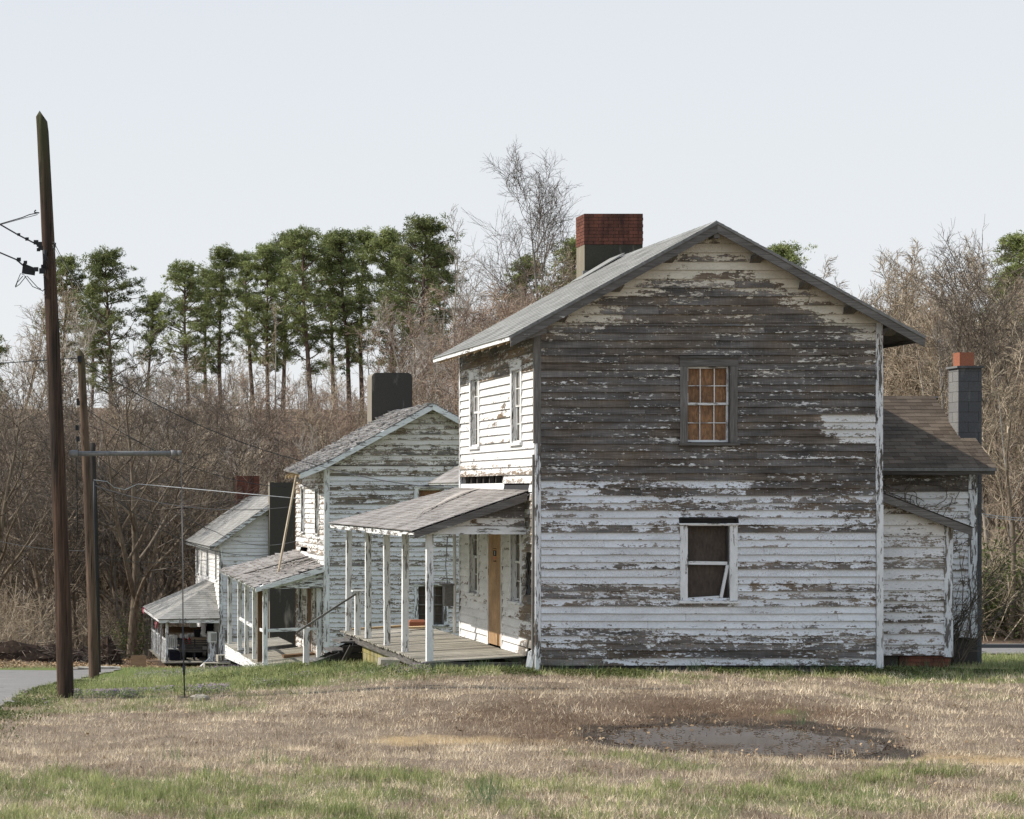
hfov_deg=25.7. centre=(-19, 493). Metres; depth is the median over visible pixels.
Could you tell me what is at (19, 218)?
overhead wire
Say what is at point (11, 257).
overhead wire
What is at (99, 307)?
pine tree
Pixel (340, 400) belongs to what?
bare tree
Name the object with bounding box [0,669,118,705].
road
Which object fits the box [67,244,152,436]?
pine tree
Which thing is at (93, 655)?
utility pole
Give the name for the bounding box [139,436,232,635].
bare tree
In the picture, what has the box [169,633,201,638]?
crumpled bags
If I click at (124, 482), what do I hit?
bare tree
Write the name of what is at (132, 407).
bare tree
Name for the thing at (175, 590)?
bare tree
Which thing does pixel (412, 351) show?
bare tree
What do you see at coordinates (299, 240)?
pine tree
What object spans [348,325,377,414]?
bare tree
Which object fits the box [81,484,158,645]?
bare tree
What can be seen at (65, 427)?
bare tree
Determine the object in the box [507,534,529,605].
window
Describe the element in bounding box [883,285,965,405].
bare tree
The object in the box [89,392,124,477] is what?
bare tree
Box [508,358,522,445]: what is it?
window
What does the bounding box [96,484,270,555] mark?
overhead wire
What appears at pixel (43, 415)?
bare tree
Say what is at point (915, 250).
bare tree
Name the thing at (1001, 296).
bare tree
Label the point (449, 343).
bare tree
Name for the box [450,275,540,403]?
bare tree
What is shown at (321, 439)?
bare tree
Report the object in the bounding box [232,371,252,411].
bare tree
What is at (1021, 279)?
bare tree
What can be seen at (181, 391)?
bare tree
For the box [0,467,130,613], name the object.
bare tree
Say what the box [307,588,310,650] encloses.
door
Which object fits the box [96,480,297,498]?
overhead wire
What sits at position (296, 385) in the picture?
bare tree
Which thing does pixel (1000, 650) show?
side road
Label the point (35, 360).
overhead wire
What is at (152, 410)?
bare tree
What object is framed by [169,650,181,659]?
blue crate
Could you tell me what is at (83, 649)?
brush pile
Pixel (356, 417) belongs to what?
bare tree
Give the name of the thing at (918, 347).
bare tree
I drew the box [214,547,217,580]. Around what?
window
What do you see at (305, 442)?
bare tree
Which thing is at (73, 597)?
bare tree
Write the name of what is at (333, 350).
pine tree
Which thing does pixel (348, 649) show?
wooden steps
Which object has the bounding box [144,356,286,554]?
bare tree
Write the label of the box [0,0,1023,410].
sky
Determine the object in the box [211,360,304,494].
bare tree
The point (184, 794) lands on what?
green grass
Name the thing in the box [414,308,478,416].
bare tree
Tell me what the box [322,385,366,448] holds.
bare tree
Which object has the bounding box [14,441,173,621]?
bare tree
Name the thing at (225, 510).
bare tree
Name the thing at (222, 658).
concrete block
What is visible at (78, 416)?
bare tree
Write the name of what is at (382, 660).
concrete block
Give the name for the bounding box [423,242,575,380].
bare tree
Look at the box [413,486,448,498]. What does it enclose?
window
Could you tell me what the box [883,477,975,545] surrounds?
climbing vine
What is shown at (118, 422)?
bare tree
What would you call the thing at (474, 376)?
window
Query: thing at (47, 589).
bare tree
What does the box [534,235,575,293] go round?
pine tree
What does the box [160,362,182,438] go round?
bare tree
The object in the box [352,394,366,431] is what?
bare tree
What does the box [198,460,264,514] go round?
bare tree
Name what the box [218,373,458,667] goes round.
clapboard house
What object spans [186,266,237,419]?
pine tree
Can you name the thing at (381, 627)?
loose plank
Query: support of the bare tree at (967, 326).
on the ground at (986, 718)
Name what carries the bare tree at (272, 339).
on the ground at (986, 718)
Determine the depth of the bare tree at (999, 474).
78.52 m
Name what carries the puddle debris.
on the puddle
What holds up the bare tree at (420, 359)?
on the ground at (986, 718)
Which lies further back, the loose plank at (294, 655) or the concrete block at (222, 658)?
the concrete block at (222, 658)
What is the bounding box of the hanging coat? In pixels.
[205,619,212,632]
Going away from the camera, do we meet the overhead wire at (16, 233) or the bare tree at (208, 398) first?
the overhead wire at (16, 233)
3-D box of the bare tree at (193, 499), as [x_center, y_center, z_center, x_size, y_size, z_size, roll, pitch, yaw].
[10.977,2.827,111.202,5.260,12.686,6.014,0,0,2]
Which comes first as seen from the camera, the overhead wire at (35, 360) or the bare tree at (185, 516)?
the overhead wire at (35, 360)
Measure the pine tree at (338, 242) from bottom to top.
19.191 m
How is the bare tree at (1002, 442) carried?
on the ground at (986, 718)
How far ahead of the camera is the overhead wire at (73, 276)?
40.52 m
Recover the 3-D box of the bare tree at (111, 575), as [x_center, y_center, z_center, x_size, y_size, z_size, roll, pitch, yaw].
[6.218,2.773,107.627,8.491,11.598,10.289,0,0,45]
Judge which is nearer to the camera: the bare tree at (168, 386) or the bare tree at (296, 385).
the bare tree at (168, 386)
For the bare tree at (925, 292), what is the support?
on the ground at (986, 718)
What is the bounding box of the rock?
[190,694,209,700]
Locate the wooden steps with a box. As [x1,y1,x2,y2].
[297,590,364,664]
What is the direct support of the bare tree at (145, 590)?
on the ground at (986, 718)
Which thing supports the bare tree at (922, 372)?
on the ground at (986, 718)
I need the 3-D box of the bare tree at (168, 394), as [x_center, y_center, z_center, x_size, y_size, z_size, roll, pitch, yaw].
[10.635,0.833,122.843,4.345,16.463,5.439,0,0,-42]
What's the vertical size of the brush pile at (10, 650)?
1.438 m
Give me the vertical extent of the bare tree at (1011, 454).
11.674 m
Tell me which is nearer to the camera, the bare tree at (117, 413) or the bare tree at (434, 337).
the bare tree at (117, 413)
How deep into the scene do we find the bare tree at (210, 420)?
134.93 m
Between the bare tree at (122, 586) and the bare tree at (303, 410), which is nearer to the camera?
the bare tree at (122, 586)
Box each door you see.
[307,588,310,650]
[487,534,502,647]
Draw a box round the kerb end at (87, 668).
[73,666,119,669]
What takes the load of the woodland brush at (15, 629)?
on the ground at (986, 718)
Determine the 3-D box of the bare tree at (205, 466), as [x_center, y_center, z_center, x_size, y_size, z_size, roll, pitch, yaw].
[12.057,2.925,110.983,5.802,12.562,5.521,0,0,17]
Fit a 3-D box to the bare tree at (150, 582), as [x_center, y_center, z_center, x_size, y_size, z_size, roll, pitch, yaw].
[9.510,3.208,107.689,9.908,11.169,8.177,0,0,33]
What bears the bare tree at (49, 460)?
on the ground at (986, 718)
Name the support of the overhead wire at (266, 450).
attached to the utility pole at (93, 655)
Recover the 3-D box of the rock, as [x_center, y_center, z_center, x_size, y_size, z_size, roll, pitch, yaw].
[3.612,3.376,34.995,0.343,0.130,0.185,0,0,0]
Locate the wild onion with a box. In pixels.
[149,656,953,806]
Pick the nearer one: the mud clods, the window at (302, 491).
the mud clods
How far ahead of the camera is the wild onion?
37.33 m
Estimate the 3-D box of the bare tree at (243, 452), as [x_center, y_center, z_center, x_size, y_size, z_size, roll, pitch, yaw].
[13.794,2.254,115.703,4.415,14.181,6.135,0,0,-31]
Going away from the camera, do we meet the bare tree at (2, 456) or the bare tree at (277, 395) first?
the bare tree at (2, 456)
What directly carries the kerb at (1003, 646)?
on the ground at (986, 718)
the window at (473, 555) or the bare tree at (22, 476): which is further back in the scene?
the bare tree at (22, 476)
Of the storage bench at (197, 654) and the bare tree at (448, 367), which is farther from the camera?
the bare tree at (448, 367)
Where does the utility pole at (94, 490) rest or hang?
on the ground at (986, 718)
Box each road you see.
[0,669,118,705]
[982,648,1023,653]
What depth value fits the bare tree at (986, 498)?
89.72 m
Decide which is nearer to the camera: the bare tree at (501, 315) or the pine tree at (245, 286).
the bare tree at (501, 315)
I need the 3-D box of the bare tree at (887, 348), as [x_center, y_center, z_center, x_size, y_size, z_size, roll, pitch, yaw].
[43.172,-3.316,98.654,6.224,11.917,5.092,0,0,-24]
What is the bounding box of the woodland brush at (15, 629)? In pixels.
[0,445,309,657]
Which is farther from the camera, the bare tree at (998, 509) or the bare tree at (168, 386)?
the bare tree at (168, 386)
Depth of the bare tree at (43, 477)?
115.18 m
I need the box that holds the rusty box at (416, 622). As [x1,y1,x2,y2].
[409,619,424,625]
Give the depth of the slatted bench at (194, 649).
89.12 m
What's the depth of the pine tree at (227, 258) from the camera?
189.32 m
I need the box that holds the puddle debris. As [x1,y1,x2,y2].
[588,719,900,757]
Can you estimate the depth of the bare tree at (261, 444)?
111.48 m
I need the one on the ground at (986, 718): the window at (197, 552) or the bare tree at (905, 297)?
the bare tree at (905, 297)
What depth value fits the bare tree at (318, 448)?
123.46 m
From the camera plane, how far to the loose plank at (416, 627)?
46.30 m
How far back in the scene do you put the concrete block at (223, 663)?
71.13 m
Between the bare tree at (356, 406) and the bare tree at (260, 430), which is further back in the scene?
the bare tree at (356, 406)
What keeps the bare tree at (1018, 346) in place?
on the ground at (986, 718)
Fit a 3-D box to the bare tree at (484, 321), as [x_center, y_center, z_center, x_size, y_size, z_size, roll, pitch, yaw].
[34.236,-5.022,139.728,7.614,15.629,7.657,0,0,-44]
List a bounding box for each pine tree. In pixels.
[0,335,11,501]
[31,253,94,393]
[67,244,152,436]
[73,281,114,419]
[133,290,172,436]
[137,258,223,434]
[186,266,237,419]
[195,242,261,421]
[211,250,274,404]
[234,241,308,419]
[248,225,345,411]
[248,229,320,411]
[305,232,366,425]
[306,227,386,430]
[332,226,401,426]
[352,225,419,372]
[366,212,466,378]
[374,242,445,371]
[404,237,469,406]
[496,253,550,310]
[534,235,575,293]
[766,240,817,274]
[977,229,1023,348]
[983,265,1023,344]
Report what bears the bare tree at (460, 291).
on the ground at (986, 718)
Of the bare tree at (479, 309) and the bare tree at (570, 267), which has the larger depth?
the bare tree at (479, 309)
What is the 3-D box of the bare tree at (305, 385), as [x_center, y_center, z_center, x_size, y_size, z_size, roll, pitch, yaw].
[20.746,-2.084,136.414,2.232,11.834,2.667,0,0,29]
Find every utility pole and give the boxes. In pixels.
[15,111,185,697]
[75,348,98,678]
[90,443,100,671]
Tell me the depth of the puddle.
28.09 m
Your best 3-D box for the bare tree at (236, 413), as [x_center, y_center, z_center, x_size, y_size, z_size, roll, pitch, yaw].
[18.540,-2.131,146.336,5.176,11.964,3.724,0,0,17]
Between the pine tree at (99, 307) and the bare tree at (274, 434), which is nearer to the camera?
the bare tree at (274, 434)
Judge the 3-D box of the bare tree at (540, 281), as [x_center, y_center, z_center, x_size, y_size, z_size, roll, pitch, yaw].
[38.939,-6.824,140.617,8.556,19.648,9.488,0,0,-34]
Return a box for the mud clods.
[564,719,911,758]
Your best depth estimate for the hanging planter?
90.22 m
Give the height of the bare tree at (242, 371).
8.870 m
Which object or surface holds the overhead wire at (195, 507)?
attached to the utility pole at (94, 490)
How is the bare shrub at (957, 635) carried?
on the ground at (986, 718)
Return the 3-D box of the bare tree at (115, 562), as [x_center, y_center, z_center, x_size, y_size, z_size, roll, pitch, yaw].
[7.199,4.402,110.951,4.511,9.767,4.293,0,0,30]
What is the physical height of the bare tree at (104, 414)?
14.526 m
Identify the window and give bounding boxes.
[195,547,198,574]
[205,549,208,577]
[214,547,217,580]
[297,588,302,620]
[299,485,304,533]
[313,485,319,534]
[313,588,315,626]
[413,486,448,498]
[414,584,448,625]
[466,534,479,596]
[467,369,480,449]
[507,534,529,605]
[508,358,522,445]
[678,356,739,445]
[678,517,739,602]
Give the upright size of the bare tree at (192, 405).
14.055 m
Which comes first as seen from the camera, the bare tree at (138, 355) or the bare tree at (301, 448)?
the bare tree at (301, 448)
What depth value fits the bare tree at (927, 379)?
73.64 m
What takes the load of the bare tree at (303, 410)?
on the ground at (986, 718)
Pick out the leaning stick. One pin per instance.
(160, 647)
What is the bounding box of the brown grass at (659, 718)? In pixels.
[227,686,1023,758]
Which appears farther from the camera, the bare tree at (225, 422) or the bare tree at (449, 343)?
the bare tree at (225, 422)
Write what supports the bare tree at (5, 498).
on the ground at (986, 718)
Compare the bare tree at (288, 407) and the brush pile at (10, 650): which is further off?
the bare tree at (288, 407)
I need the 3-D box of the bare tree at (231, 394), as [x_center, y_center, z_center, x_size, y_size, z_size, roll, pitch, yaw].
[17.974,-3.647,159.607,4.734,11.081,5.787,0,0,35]
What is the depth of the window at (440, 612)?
61.46 m
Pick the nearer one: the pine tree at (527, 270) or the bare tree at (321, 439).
the bare tree at (321, 439)
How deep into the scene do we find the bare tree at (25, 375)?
203.54 m
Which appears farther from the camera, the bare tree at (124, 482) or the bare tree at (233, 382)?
the bare tree at (233, 382)
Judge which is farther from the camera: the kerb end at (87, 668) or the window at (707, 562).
the kerb end at (87, 668)
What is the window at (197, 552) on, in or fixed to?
in the clapboard house at (205, 597)
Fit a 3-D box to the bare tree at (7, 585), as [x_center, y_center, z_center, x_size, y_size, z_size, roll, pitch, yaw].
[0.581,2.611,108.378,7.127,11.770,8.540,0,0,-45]
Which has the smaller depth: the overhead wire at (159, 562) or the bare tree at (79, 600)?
the overhead wire at (159, 562)
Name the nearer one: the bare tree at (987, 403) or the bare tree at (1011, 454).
the bare tree at (1011, 454)
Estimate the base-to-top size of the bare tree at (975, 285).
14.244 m
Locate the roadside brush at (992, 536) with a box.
[982,479,1023,640]
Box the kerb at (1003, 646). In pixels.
[982,644,1023,647]
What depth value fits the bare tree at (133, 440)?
118.09 m
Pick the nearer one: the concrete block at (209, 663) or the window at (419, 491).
the window at (419, 491)
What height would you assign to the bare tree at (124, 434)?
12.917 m
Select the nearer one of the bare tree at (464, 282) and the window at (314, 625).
the window at (314, 625)
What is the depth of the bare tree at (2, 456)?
121.17 m
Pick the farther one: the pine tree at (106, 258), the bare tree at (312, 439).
the pine tree at (106, 258)
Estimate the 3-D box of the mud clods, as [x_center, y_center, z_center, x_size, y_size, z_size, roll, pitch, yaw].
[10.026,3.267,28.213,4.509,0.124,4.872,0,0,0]
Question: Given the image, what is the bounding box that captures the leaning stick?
[159,629,161,665]
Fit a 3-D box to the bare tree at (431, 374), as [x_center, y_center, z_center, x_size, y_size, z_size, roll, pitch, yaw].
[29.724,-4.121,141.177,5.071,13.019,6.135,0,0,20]
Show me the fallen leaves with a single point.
(852, 750)
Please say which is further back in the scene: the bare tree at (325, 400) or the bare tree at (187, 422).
the bare tree at (325, 400)
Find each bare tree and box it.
[0,271,108,535]
[0,327,276,658]
[0,352,111,585]
[0,381,136,553]
[0,383,11,500]
[0,383,80,595]
[0,392,130,643]
[0,402,15,512]
[0,408,149,633]
[0,442,70,617]
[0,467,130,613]
[0,485,86,641]
[2,389,25,493]
[2,400,50,635]
[4,416,66,586]
[8,438,188,654]
[14,435,120,648]
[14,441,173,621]
[15,352,33,407]
[18,413,82,566]
[23,440,180,630]
[31,382,78,612]
[34,305,107,566]
[49,479,181,632]
[65,397,97,446]
[68,406,121,526]
[71,448,232,655]
[72,399,138,500]
[75,375,168,514]
[78,442,151,596]
[79,486,144,633]
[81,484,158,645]
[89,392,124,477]
[97,379,130,481]
[99,358,170,563]
[100,392,158,518]
[101,389,155,603]
[101,482,181,654]
[102,388,163,548]
[109,343,182,543]
[109,370,195,589]
[113,369,175,655]
[114,356,183,590]
[116,357,309,585]
[118,393,139,530]
[127,367,190,546]
[132,391,298,512]
[133,374,265,508]
[136,407,268,489]
[136,437,232,633]
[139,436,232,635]
[141,441,210,634]
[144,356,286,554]
[144,429,222,586]
[153,368,239,480]
[154,448,220,581]
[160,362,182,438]
[160,432,234,592]
[167,447,277,589]
[170,349,228,525]
[172,364,194,438]
[189,438,293,581]
[192,344,264,460]
[193,357,213,426]
[198,373,251,462]
[198,380,226,425]
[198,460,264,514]
[202,376,240,459]
[205,389,248,483]
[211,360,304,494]
[213,404,277,519]
[215,369,339,487]
[218,376,277,474]
[220,465,276,514]
[227,359,241,409]
[227,362,260,455]
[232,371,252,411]
[245,376,290,480]
[245,408,292,478]
[252,303,292,464]
[267,428,329,493]
[270,372,335,454]
[273,373,347,479]
[279,375,293,462]
[280,388,342,474]
[281,427,320,480]
[288,371,320,458]
[290,423,318,461]
[295,398,321,436]
[297,360,309,450]
[304,385,336,453]
[308,394,336,447]
[309,382,366,447]
[315,345,352,435]
[317,379,357,440]
[319,399,366,450]
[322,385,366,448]
[325,395,366,439]
[330,381,359,435]
[341,399,364,436]
[343,285,453,410]
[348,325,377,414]
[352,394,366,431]
[360,291,457,422]
[364,376,425,409]
[368,290,454,405]
[389,317,430,392]
[390,325,451,400]
[399,203,500,410]
[403,334,451,401]
[408,280,521,411]
[412,380,439,405]
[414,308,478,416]
[414,331,481,415]
[415,316,448,406]
[418,304,496,412]
[419,268,486,413]
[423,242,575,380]
[431,323,459,411]
[435,294,507,406]
[436,279,546,412]
[436,317,492,408]
[444,298,523,394]
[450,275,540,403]
[456,138,588,322]
[470,287,500,329]
[488,254,575,304]
[818,244,939,394]
[851,238,956,402]
[867,266,899,394]
[877,242,994,390]
[883,230,1023,418]
[883,269,1023,503]
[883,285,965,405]
[883,296,936,389]
[891,265,1008,371]
[892,292,928,394]
[899,333,945,408]
[903,351,950,405]
[904,289,1023,555]
[906,218,1023,460]
[917,290,954,414]
[925,264,1016,346]
[925,311,1008,552]
[945,281,1023,556]
[949,286,1017,352]
[961,278,1023,485]
[973,318,1023,518]
[975,322,1023,638]
[975,353,1023,619]
[975,357,1023,541]
[982,356,1023,555]
[982,361,1023,558]
[983,420,1023,552]
[1001,280,1023,386]
[1008,290,1023,418]
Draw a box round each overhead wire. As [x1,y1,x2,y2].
[0,213,37,223]
[0,224,36,244]
[0,252,22,265]
[0,358,76,363]
[0,541,77,550]
[56,247,91,309]
[85,362,450,488]
[88,410,286,487]
[95,485,297,509]
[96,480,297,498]
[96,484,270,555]
[97,456,295,545]
[99,557,217,562]
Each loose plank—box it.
[282,652,314,657]
[352,625,400,629]
[409,626,424,628]
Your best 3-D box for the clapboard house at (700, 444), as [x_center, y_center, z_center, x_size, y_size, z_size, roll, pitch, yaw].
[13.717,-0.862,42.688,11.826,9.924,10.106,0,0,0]
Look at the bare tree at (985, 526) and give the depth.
85.51 m
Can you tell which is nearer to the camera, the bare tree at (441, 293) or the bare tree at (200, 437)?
the bare tree at (441, 293)
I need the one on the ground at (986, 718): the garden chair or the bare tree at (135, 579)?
the bare tree at (135, 579)
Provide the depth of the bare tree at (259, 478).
104.25 m
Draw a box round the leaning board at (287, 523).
[277,475,296,571]
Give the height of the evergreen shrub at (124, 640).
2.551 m
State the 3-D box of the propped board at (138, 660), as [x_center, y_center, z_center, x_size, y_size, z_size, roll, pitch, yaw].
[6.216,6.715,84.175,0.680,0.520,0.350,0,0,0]
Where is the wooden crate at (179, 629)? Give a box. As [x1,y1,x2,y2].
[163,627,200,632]
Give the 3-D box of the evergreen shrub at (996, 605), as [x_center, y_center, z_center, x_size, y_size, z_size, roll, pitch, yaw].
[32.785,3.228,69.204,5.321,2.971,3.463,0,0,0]
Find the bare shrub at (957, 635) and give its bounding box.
[951,511,1023,666]
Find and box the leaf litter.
[0,656,206,667]
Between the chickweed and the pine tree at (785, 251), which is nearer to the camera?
the chickweed
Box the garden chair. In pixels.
[168,635,177,649]
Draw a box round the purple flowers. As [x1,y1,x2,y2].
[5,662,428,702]
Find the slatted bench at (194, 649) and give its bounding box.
[178,639,207,660]
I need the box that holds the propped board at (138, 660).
[130,655,145,666]
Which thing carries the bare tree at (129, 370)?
on the ground at (986, 718)
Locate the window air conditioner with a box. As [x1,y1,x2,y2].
[207,631,216,660]
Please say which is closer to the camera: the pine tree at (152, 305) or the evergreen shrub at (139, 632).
the evergreen shrub at (139, 632)
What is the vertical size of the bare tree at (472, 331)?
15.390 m
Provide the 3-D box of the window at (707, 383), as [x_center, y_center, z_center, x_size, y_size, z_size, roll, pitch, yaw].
[13.043,-1.657,38.035,1.090,1.595,0.230,0,0,0]
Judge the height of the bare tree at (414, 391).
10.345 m
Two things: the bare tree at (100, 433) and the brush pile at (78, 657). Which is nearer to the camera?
the brush pile at (78, 657)
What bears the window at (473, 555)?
in the clapboard house at (700, 444)
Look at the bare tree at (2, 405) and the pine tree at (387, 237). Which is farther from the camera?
the pine tree at (387, 237)
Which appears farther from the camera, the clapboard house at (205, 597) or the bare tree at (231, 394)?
the bare tree at (231, 394)
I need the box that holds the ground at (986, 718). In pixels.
[0,408,1023,818]
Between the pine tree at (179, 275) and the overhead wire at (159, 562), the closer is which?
the overhead wire at (159, 562)
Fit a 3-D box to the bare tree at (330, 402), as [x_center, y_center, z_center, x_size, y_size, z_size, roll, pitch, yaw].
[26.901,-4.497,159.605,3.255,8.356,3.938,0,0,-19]
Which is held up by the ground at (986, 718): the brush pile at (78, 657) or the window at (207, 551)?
the brush pile at (78, 657)
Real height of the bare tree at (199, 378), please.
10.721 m
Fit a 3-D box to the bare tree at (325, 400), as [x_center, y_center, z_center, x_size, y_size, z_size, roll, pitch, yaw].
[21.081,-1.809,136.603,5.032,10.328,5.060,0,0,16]
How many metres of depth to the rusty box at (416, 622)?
46.90 m
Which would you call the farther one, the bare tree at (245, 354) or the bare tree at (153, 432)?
the bare tree at (245, 354)
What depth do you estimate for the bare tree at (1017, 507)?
75.58 m
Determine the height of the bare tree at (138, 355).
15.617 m
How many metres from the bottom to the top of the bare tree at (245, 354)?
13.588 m
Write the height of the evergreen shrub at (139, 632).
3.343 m
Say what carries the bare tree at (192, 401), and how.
on the ground at (986, 718)
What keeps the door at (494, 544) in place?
in the clapboard house at (700, 444)
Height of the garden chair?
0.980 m
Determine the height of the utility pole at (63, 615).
10.402 m
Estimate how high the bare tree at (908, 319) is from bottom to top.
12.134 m
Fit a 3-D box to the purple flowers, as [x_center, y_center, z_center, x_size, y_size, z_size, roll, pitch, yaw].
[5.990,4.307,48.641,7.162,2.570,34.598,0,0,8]
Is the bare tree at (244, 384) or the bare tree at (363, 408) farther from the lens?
the bare tree at (244, 384)
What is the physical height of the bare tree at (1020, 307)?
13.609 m
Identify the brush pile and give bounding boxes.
[0,639,75,662]
[40,641,87,663]
[75,642,87,662]
[84,635,129,665]
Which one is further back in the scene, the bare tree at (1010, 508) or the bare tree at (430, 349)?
the bare tree at (430, 349)
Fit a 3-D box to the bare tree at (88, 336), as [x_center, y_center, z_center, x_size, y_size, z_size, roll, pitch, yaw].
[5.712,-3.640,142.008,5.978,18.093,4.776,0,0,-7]
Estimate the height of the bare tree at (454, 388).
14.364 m
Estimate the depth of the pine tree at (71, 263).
194.36 m
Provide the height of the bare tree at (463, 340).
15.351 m
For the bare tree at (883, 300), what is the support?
on the ground at (986, 718)
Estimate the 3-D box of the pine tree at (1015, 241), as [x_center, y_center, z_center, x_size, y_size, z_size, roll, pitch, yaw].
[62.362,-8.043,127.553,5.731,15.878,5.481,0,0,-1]
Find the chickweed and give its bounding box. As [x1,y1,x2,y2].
[0,660,1023,745]
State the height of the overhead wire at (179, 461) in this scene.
2.332 m
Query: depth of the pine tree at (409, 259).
198.84 m
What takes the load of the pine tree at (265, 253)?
on the ground at (986, 718)
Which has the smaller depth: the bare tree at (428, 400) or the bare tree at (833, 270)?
the bare tree at (833, 270)
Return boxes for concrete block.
[203,662,216,668]
[216,654,228,661]
[216,662,228,668]
[377,657,399,668]
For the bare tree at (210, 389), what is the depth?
156.52 m
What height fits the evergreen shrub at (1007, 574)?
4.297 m
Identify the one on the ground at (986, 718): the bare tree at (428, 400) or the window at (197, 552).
the bare tree at (428, 400)
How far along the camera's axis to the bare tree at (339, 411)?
130.62 m
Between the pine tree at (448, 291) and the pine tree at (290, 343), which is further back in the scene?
the pine tree at (290, 343)
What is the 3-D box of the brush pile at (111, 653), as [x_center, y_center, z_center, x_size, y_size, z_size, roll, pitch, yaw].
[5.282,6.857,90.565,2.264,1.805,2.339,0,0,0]
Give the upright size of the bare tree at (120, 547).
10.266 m
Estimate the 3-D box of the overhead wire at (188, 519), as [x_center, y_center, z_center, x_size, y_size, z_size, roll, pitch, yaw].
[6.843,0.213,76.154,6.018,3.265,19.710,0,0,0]
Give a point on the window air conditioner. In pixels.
(211, 638)
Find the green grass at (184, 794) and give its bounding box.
[0,643,1023,818]
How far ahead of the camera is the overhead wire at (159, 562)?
80.07 m
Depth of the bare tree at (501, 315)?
121.00 m
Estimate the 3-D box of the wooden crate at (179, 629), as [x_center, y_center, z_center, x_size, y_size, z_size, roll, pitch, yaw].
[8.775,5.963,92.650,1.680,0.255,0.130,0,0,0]
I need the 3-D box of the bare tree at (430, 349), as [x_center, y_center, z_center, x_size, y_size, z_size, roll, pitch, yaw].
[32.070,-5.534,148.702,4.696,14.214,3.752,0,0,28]
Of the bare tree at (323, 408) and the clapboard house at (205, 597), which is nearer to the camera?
the clapboard house at (205, 597)
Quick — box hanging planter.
[193,629,200,636]
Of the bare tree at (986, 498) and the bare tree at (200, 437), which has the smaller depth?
the bare tree at (986, 498)
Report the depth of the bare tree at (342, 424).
128.27 m
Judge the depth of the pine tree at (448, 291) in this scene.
185.78 m
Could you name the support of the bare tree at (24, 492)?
on the ground at (986, 718)
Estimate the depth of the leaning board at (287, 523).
62.82 m
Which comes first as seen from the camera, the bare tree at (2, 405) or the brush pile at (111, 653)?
the brush pile at (111, 653)
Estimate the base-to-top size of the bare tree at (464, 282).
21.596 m
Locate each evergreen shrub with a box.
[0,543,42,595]
[76,610,163,659]
[106,595,169,657]
[981,547,1023,635]
[982,505,1023,627]
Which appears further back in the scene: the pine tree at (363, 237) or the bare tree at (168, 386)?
the pine tree at (363, 237)
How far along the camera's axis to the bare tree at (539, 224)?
137.67 m
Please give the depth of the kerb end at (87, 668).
79.29 m
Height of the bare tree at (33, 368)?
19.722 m
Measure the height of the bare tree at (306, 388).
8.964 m
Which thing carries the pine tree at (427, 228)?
on the ground at (986, 718)
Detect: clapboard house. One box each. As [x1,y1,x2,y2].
[143,476,297,667]
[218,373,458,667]
[328,214,996,671]
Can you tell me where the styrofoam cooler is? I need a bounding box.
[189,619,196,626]
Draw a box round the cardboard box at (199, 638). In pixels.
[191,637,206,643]
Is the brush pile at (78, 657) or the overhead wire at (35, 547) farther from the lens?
the brush pile at (78, 657)
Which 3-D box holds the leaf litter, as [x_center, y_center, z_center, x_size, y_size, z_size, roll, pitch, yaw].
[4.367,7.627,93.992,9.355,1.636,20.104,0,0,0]
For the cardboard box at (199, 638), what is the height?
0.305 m
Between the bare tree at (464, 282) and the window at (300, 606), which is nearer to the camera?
the window at (300, 606)
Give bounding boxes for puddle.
[600,725,884,758]
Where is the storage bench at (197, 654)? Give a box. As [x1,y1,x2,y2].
[168,638,202,656]
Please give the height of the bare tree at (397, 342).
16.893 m
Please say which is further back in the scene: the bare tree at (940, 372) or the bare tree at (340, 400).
the bare tree at (340, 400)
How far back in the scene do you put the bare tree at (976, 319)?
115.39 m
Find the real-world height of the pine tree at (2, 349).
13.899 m
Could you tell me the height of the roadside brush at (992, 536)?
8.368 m
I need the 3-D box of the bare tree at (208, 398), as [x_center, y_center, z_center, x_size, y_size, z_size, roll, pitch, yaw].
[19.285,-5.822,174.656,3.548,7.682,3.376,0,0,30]
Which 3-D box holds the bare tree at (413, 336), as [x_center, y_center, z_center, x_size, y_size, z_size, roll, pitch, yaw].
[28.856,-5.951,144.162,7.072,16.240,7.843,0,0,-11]
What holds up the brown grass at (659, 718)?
on the ground at (986, 718)
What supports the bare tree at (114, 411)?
on the ground at (986, 718)
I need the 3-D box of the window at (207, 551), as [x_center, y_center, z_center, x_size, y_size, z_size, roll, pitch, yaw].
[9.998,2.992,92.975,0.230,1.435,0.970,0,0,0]
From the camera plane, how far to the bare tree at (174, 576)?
109.71 m
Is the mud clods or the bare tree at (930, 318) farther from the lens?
the bare tree at (930, 318)
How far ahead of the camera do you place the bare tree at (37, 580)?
103.60 m
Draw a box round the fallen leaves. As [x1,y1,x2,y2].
[0,661,1019,818]

